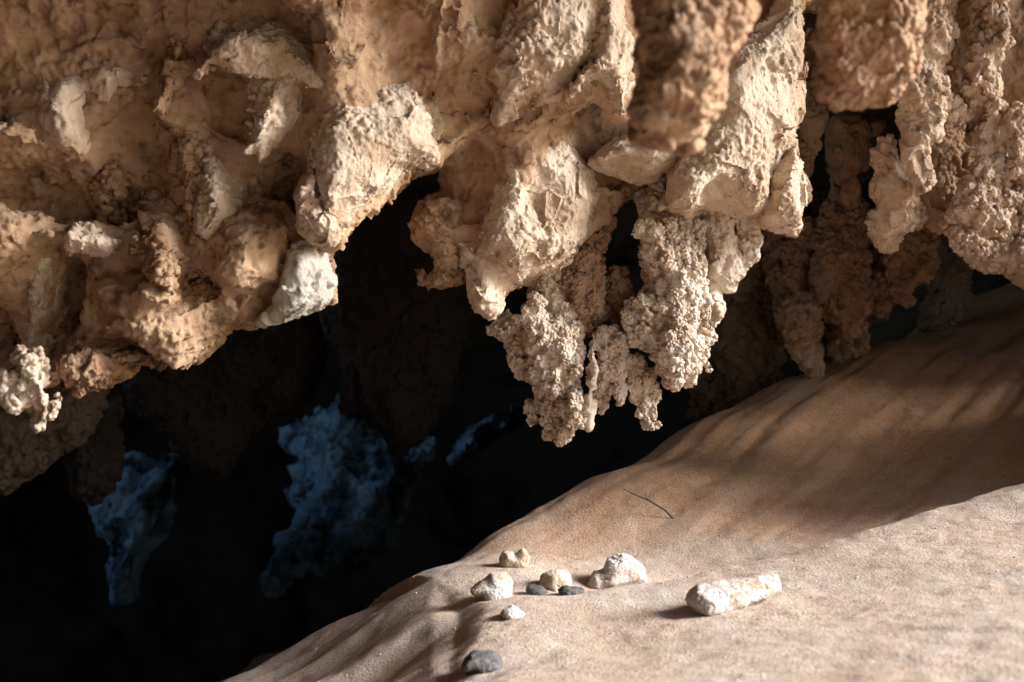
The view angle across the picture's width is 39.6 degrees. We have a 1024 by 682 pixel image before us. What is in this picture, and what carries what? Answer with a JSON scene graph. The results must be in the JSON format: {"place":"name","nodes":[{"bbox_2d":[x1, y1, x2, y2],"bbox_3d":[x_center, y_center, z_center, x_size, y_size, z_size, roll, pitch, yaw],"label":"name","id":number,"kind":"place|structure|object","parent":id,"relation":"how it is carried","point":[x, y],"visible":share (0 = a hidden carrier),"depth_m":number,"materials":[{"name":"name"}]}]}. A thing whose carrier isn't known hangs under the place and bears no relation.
{"place":"outdoors","nodes":[
{"label":"outdoors","id":0,"kind":"place"},
{"bbox_2d":[0,12,1011,681],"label":"cave wall","id":1,"kind":"structure","parent":0,"point":[202,608],"depth_m":13.84,"materials":[{"name":"black stone"}]},
{"bbox_2d":[62,393,125,506],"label":"dim stalactite","id":2,"kind":"object","parent":1,"relation":"hanging from","point":[94,465],"visible":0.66,"depth_m":6.28},
{"bbox_2d":[88,450,185,607],"bbox_3d":[-2.759,1.381,10.485,0.719,1.166,0.876,0,0,-44],"label":"rock","id":3,"kind":"object","parent":1,"relation":"attached to","point":[133,513],"visible":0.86,"depth_m":10.22,"materials":[{"name":"stone"}]},
{"bbox_2d":[112,312,327,477],"bbox_3d":[-1.494,0.235,7.426,1.170,0.940,0.715,0,0,-10],"label":"dim stalactite","id":4,"kind":"object","parent":1,"relation":"hanging from","point":[217,410],"visible":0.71,"depth_m":7.15},
{"bbox_2d":[259,393,437,597],"bbox_3d":[-1.301,1.227,11.516,1.391,1.612,1.227,0,0,0],"label":"rock","id":5,"kind":"object","parent":1,"relation":"attached to","point":[351,491],"visible":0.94,"depth_m":11.19,"materials":[{"name":"stone"}]},
{"bbox_2d":[318,172,476,454],"bbox_3d":[-0.586,-0.287,7.205,0.830,1.727,0.808,0,0,0],"label":"dim stalactite","id":6,"kind":"object","parent":1,"relation":"hanging from","point":[396,336],"visible":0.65,"depth_m":6.90},
{"bbox_2d":[447,404,526,465],"bbox_3d":[-0.196,0.753,11.515,0.643,0.498,0.598,0,0,0],"label":"rock","id":7,"kind":"object","parent":1,"relation":"attached to","point":[478,437],"visible":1,"depth_m":11.34,"materials":[{"name":"stone"}]},
{"bbox_2d":[625,0,760,156],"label":"front stalactite","id":8,"kind":"object","parent":1,"relation":"hanging from","point":[683,52],"visible":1,"depth_m":2.46,"materials":[{"name":"stone"}]},
{"bbox_2d":[685,224,787,421],"bbox_3d":[1.129,-0.132,7.010,0.542,1.067,0.380,0,0,0],"label":"coral stalactite","id":9,"kind":"object","parent":1,"relation":"hanging from","point":[750,339],"visible":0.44,"depth_m":6.88},
{"bbox_2d":[760,216,816,273],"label":"coral stalactite","id":10,"kind":"object","parent":1,"relation":"hanging from","point":[776,249],"visible":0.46,"depth_m":6.74},
{"bbox_2d":[706,178,947,414],"bbox_3d":[1.587,-0.217,7.058,1.277,1.221,0.426,0,0,0],"label":"coral stalactite","id":11,"kind":"object","parent":1,"relation":"hanging from","point":[717,392],"visible":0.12,"depth_m":6.97},
{"bbox_2d":[825,323,870,364],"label":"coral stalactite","id":12,"kind":"object","parent":11,"relation":"attached to","point":[840,351],"visible":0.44,"depth_m":6.74},
{"bbox_2d":[808,176,873,344],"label":"coral stalactite","id":13,"kind":"object","parent":1,"relation":"hanging from","point":[840,273],"visible":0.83,"depth_m":6.54},
{"bbox_2d":[824,111,886,208],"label":"coral stalactite","id":14,"kind":"object","parent":1,"relation":"hanging from","point":[848,136],"visible":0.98,"depth_m":6.43},
{"bbox_2d":[812,0,927,112],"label":"front stalactite","id":15,"kind":"object","parent":1,"relation":"hanging from","point":[869,53],"visible":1,"depth_m":2.81},
{"bbox_2d":[869,206,940,318],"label":"coral stalactite","id":16,"kind":"object","parent":1,"relation":"hanging from","point":[912,262],"visible":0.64,"depth_m":6.54},
{"bbox_2d":[0,0,1023,387],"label":"cave ceiling","id":17,"kind":"structure","parent":0,"point":[444,54],"depth_m":4.33,"materials":[{"name":"stone"}]},
{"bbox_2d":[0,344,61,433],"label":"coral cluster","id":18,"kind":"object","parent":17,"relation":"attached to","point":[25,383],"visible":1,"depth_m":4.16,"materials":[{"name":"white stone"}]},
{"bbox_2d":[0,379,109,495],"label":"dim stalactite","id":19,"kind":"object","parent":17,"relation":"hanging from","point":[27,454],"visible":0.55,"depth_m":5.97},
{"bbox_2d":[51,284,85,353],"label":"rock pendant","id":20,"kind":"object","parent":17,"relation":"hanging from","point":[66,329],"visible":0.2,"depth_m":4.54,"materials":[{"name":"stone"}]},
{"bbox_2d":[14,221,123,369],"bbox_3d":[-1.392,-0.082,4.412,0.601,0.552,0.252,0,0,44],"label":"rock pendant","id":21,"kind":"object","parent":17,"relation":"hanging from","point":[90,239],"visible":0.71,"depth_m":4.32,"materials":[{"name":"beige stone"}]},
{"bbox_2d":[36,65,147,155],"bbox_3d":[-1.305,-0.701,4.340,0.377,0.308,0.372,0,0,43],"label":"rock pendant","id":22,"kind":"object","parent":17,"relation":"hanging from","point":[60,112],"visible":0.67,"depth_m":4.19,"materials":[{"name":"beige stone"}]},
{"bbox_2d":[57,335,147,398],"bbox_3d":[-1.260,0.070,4.432,0.270,0.211,0.487,0,0,0],"label":"rock pendant","id":23,"kind":"object","parent":17,"relation":"hanging from","point":[96,364],"visible":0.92,"depth_m":4.28,"materials":[{"name":"brown stone"}]},
{"bbox_2d":[87,158,131,226],"bbox_3d":[-1.241,-0.437,4.409,0.146,0.254,0.200,0,0,21],"label":"coral cluster","id":24,"kind":"object","parent":17,"relation":"attached to","point":[104,187],"visible":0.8,"depth_m":4.34,"materials":[{"name":"brown stone"}]},
{"bbox_2d":[128,199,144,221],"bbox_3d":[-1.139,-0.337,4.441,0.117,0.229,0.130,0,0,-15],"label":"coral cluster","id":25,"kind":"object","parent":17,"relation":"attached to","point":[135,206],"visible":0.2,"depth_m":4.40,"materials":[{"name":"brown stone"}]},
{"bbox_2d":[128,175,189,295],"bbox_3d":[-1.058,-0.323,4.347,0.179,0.382,0.479,0,0,0],"label":"rock pendant","id":26,"kind":"object","parent":17,"relation":"hanging from","point":[157,248],"visible":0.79,"depth_m":4.20,"materials":[{"name":"stone"}]},
{"bbox_2d":[151,32,197,116],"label":"rock pendant","id":27,"kind":"object","parent":17,"relation":"hanging from","point":[180,66],"visible":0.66,"depth_m":4.22,"materials":[{"name":"stone"}]},
{"bbox_2d":[101,276,261,369],"bbox_3d":[-0.991,-0.087,4.458,0.602,0.352,0.412,0,0,-28],"label":"rock pendant","id":28,"kind":"object","parent":17,"relation":"hanging from","point":[179,336],"visible":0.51,"depth_m":4.29,"materials":[{"name":"stone"}]},
{"bbox_2d":[166,127,244,245],"bbox_3d":[-0.931,-0.523,4.405,0.250,0.472,0.386,0,0,0],"label":"rock pendant","id":29,"kind":"object","parent":17,"relation":"hanging from","point":[208,197],"visible":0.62,"depth_m":4.27,"materials":[{"name":"stone"}]},
{"bbox_2d":[191,12,322,162],"bbox_3d":[-0.737,-0.772,4.384,0.401,0.489,0.498,0,0,0],"label":"rock pendant","id":30,"kind":"object","parent":17,"relation":"hanging from","point":[272,58],"visible":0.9,"depth_m":4.22,"materials":[{"name":"beige stone"}]},
{"bbox_2d":[255,239,337,327],"bbox_3d":[-0.656,-0.211,4.505,0.221,0.340,0.455,0,0,8],"label":"rock pendant","id":31,"kind":"object","parent":17,"relation":"hanging from","point":[308,283],"visible":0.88,"depth_m":4.32,"materials":[{"name":"grey stone"}]},
{"bbox_2d":[293,82,444,247],"bbox_3d":[-0.435,-0.593,4.459,0.449,0.625,0.625,0,0,0],"label":"rock slab","id":32,"kind":"object","parent":17,"relation":"attached to","point":[358,157],"visible":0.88,"depth_m":4.23,"materials":[{"name":"beige stone"}]},
{"bbox_2d":[414,141,599,320],"bbox_3d":[-0.002,-0.450,4.891,0.669,0.766,0.530,0,0,-14],"label":"stalactite","id":33,"kind":"object","parent":17,"relation":"hanging from","point":[537,226],"visible":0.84,"depth_m":4.74,"materials":[{"name":"beige stone"}]},
{"bbox_2d":[486,270,587,446],"bbox_3d":[0.126,0.021,5.021,0.354,0.704,0.301,0,0,44],"label":"coral stalactite","id":34,"kind":"object","parent":17,"relation":"hanging from","point":[541,337],"visible":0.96,"depth_m":4.95},
{"bbox_2d":[582,348,598,432],"bbox_3d":[0.271,0.170,4.936,0.060,0.296,0.066,0,0,0],"label":"soda straw","id":35,"kind":"object","parent":34,"relation":"hanging from","point":[589,405],"visible":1,"depth_m":4.93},
{"bbox_2d":[489,0,635,127],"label":"rock slab","id":36,"kind":"object","parent":17,"relation":"attached to","point":[550,51],"visible":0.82,"depth_m":4.38,"materials":[{"name":"beige stone"}]},
{"bbox_2d":[553,216,634,339],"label":"coral stalactite","id":37,"kind":"object","parent":17,"relation":"hanging from","point":[589,288],"visible":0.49,"depth_m":5.04},
{"bbox_2d":[589,323,661,431],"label":"coral stalactite","id":38,"kind":"object","parent":17,"relation":"hanging from","point":[622,371],"visible":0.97,"depth_m":5.00},
{"bbox_2d":[587,134,678,185],"bbox_3d":[0.444,-0.634,4.895,0.294,0.188,0.386,0,0,43],"label":"rock slab","id":39,"kind":"object","parent":17,"relation":"hanging from","point":[622,158],"visible":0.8,"depth_m":4.82,"materials":[{"name":"beige stone"}]},
{"bbox_2d":[620,173,717,391],"bbox_3d":[0.561,-0.251,5.025,0.312,0.863,0.386,0,0,27],"label":"coral stalactite","id":40,"kind":"object","parent":17,"relation":"hanging from","point":[666,314],"visible":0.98,"depth_m":4.95},
{"bbox_2d":[700,210,763,327],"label":"coral stalactite","id":41,"kind":"object","parent":17,"relation":"hanging from","point":[732,257],"visible":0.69,"depth_m":5.07},
{"bbox_2d":[658,0,808,235],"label":"rock slab","id":42,"kind":"object","parent":17,"relation":"attached to","point":[741,160],"visible":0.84,"depth_m":4.83,"materials":[{"name":"beige stone"}]},
{"bbox_2d":[765,258,825,379],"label":"coral stalactite","id":43,"kind":"object","parent":17,"relation":"hanging from","point":[797,314],"visible":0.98,"depth_m":6.43},
{"bbox_2d":[796,28,828,179],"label":"coral stalactite","id":44,"kind":"object","parent":17,"relation":"hanging from","point":[812,126],"visible":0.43,"depth_m":5.85},
{"bbox_2d":[864,133,928,253],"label":"coral stalactite","id":45,"kind":"object","parent":17,"relation":"hanging from","point":[897,214],"visible":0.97,"depth_m":5.26},
{"bbox_2d":[894,0,973,195],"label":"coral stalactite","id":46,"kind":"object","parent":17,"relation":"hanging from","point":[930,104],"visible":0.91,"depth_m":5.14},
{"bbox_2d":[908,103,974,234],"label":"coral stalactite","id":47,"kind":"object","parent":17,"relation":"hanging from","point":[951,160],"visible":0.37,"depth_m":5.37},
{"bbox_2d":[943,99,1019,258],"bbox_3d":[1.737,-0.594,5.220,0.310,0.590,0.216,0,0,0],"label":"coral stalactite","id":48,"kind":"object","parent":17,"relation":"hanging from","point":[981,211],"visible":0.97,"depth_m":5.18},
{"bbox_2d":[958,0,1015,115],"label":"coral stalactite","id":49,"kind":"object","parent":17,"relation":"hanging from","point":[990,40],"visible":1,"depth_m":5.16},
{"bbox_2d":[963,240,1023,289],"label":"coral stalactite","id":50,"kind":"object","parent":17,"relation":"hanging from","point":[1006,260],"visible":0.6,"depth_m":5.39},
{"bbox_2d":[1003,100,1023,246],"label":"coral stalactite","id":51,"kind":"object","parent":17,"relation":"hanging from","point":[1013,116],"visible":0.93,"depth_m":5.18},
{"bbox_2d":[216,283,1023,681],"bbox_3d":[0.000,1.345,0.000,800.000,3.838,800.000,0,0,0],"label":"sand","id":52,"kind":"structure","parent":0,"point":[892,407],"depth_m":4.57,"materials":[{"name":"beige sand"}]},
{"bbox_2d":[461,649,502,673],"bbox_3d":[-0.072,0.777,3.429,0.103,0.054,0.113,0,0,0],"label":"stone","id":53,"kind":"object","parent":52,"relation":"on","point":[482,661],"visible":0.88,"depth_m":3.40,"materials":[{"name":"grey stone"}]},
{"bbox_2d":[470,571,512,600],"bbox_3d":[-0.059,0.724,4.163,0.125,0.096,0.121,0,0,0],"label":"stone","id":54,"kind":"object","parent":52,"relation":"on","point":[494,585],"visible":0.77,"depth_m":4.12,"materials":[{"name":"white stone"}]},
{"bbox_2d":[500,605,524,619],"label":"stone","id":55,"kind":"object","parent":52,"relation":"on","point":[509,612],"visible":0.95,"depth_m":3.82,"materials":[{"name":"white stone"}]},
{"bbox_2d":[499,548,529,567],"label":"stone","id":56,"kind":"object","parent":52,"relation":"on","point":[520,558],"visible":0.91,"depth_m":4.52,"materials":[{"name":"beige stone"}]},
{"bbox_2d":[526,584,547,594],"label":"pebble","id":57,"kind":"object","parent":52,"relation":"on","point":[532,589],"visible":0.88,"depth_m":4.17,"materials":[{"name":"stone"}]},
{"bbox_2d":[539,569,571,591],"bbox_3d":[0.133,0.733,4.316,0.101,0.077,0.106,0,0,0],"label":"stone","id":58,"kind":"object","parent":52,"relation":"on","point":[553,580],"visible":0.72,"depth_m":4.29,"materials":[{"name":"beige stone"}]},
{"bbox_2d":[557,585,584,594],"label":"pebble","id":59,"kind":"object","parent":52,"relation":"on","point":[568,590],"visible":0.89,"depth_m":4.12,"materials":[{"name":"stone"}]},
{"bbox_2d":[587,553,647,588],"bbox_3d":[0.329,0.727,4.468,0.209,0.111,0.135,0,0,-23],"label":"stone","id":60,"kind":"object","parent":52,"relation":"on","point":[620,569],"visible":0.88,"depth_m":4.42,"materials":[{"name":"white stone"}]},
{"bbox_2d":[624,489,673,518],"bbox_3d":[0.494,0.589,5.113,0.203,0.124,0.013,0,0,-17],"label":"twig","id":61,"kind":"object","parent":52,"relation":"on","point":[649,500],"visible":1,"depth_m":5.11,"materials":[{"name":"brown wood"}]},
{"bbox_2d":[685,574,780,615],"bbox_3d":[0.605,0.677,3.789,0.311,0.088,0.120,0,0,-27],"label":"stone","id":62,"kind":"object","parent":52,"relation":"on","point":[718,597],"visible":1,"depth_m":3.74,"materials":[{"name":"white stone"}]},
{"bbox_2d":[916,239,973,332],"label":"coral stalactite","id":63,"kind":"object","parent":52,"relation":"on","point":[947,302],"visible":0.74,"depth_m":7.22}
]}

